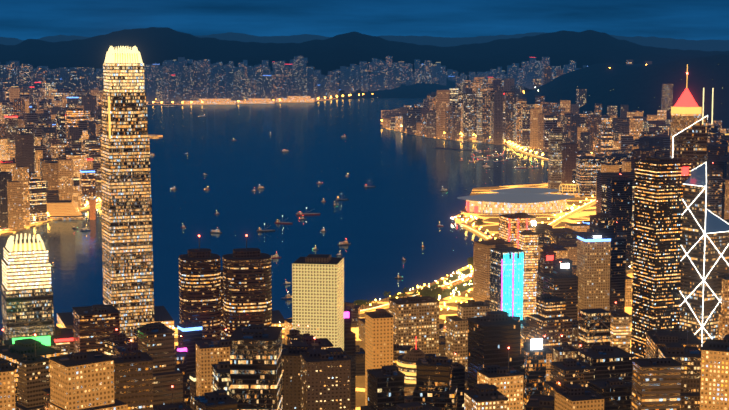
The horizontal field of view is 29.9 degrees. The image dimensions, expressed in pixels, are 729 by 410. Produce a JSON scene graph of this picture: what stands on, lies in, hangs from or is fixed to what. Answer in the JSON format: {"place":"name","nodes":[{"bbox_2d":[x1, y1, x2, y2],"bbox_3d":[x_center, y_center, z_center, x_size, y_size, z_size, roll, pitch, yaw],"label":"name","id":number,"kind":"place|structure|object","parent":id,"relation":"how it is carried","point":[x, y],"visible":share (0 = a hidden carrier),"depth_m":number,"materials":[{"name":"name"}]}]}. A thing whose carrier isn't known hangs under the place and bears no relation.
{"place":"outdoors","nodes":[
{"label":"outdoors","id":0,"kind":"place"},
{"bbox_2d":[0,98,326,235],"bbox_3d":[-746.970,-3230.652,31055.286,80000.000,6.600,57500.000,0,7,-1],"label":"waterfront promenade","id":1,"kind":"structure","parent":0,"point":[6,233],"depth_m":3435.78,"materials":[{"name":"beige concrete"}]},
{"bbox_2d":[0,64,646,352],"bbox_3d":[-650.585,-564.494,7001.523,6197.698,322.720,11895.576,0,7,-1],"label":"street lights","id":2,"kind":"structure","parent":1,"relation":"on","point":[560,219],"depth_m":3166.84,"materials":[{"name":"yellow"}]},
{"bbox_2d":[0,56,728,409],"bbox_3d":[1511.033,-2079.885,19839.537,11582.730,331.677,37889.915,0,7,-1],"label":"city blocks","id":3,"kind":"structure","parent":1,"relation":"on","point":[50,140],"depth_m":2134.54,"materials":[{"name":"black"}]},
{"bbox_2d":[0,27,728,92],"bbox_3d":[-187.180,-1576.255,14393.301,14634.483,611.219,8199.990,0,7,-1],"label":"kowloon mountains","id":4,"kind":"structure","parent":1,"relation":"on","point":[156,45],"depth_m":14376.02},
{"bbox_2d":[320,78,524,99],"bbox_3d":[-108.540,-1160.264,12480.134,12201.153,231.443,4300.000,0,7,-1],"label":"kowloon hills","id":5,"kind":"structure","parent":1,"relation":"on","point":[423,89],"depth_m":11027.72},
{"bbox_2d":[0,98,547,334],"bbox_3d":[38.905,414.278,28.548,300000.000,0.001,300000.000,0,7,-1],"label":"harbour water","id":6,"kind":"structure","parent":0,"point":[396,215],"depth_m":3752.95,"materials":[{"name":"blue liquid"}]},
{"bbox_2d":[51,108,475,298],"bbox_3d":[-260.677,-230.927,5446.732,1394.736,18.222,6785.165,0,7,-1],"label":"boats","id":7,"kind":"object","parent":6,"relation":"on","point":[288,296],"visible":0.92,"depth_m":3096.69,"materials":[{"name":"white"}]},
{"bbox_2d":[56,122,632,409],"bbox_3d":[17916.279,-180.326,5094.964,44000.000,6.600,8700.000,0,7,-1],"label":"road","id":8,"kind":"structure","parent":0,"point":[491,224],"depth_m":3081.21,"materials":[{"name":"asphalt"}]},
{"bbox_2d":[1,46,728,358],"bbox_3d":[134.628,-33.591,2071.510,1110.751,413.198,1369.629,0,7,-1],"label":"skyscrapers","id":9,"kind":"structure","parent":8,"relation":"on","point":[681,252],"depth_m":1525.70,"materials":[{"name":"black"}]},
{"bbox_2d":[47,135,728,409],"bbox_3d":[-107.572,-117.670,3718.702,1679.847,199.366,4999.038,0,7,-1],"label":"ground","id":10,"kind":"structure","parent":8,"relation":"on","point":[553,298],"depth_m":1595.28,"materials":[{"name":"concrete"}]},
{"bbox_2d":[458,193,574,202],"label":"roof","id":11,"kind":"structure","parent":10,"relation":"on","point":[515,197],"depth_m":3358.49,"materials":[{"name":"silver metal"}]},
{"bbox_2d":[490,187,558,193],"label":"roof","id":12,"kind":"structure","parent":11,"relation":"on","point":[526,190],"depth_m":3395.45,"materials":[{"name":"silver metal"}]},
{"bbox_2d":[353,214,483,308],"bbox_3d":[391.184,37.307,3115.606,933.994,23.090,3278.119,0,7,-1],"label":"trees","id":13,"kind":"object","parent":8,"relation":"on","point":[432,292],"visible":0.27,"depth_m":2218.72,"materials":[{"name":"green plant"}]},
{"bbox_2d":[0,32,728,50],"bbox_3d":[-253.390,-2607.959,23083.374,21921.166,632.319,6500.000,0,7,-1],"label":"mountains","id":14,"kind":"structure","parent":0,"point":[701,45],"depth_m":23433.96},
{"bbox_2d":[0,0,728,39],"label":"sky","id":15,"kind":"structure","parent":0,"point":[19,19],"materials":[{"name":"blue"}]},
{"bbox_2d":[523,54,728,127],"bbox_3d":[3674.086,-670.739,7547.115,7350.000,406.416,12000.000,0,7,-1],"label":"island hills","id":16,"kind":"structure","parent":0,"point":[636,86],"depth_m":6087.13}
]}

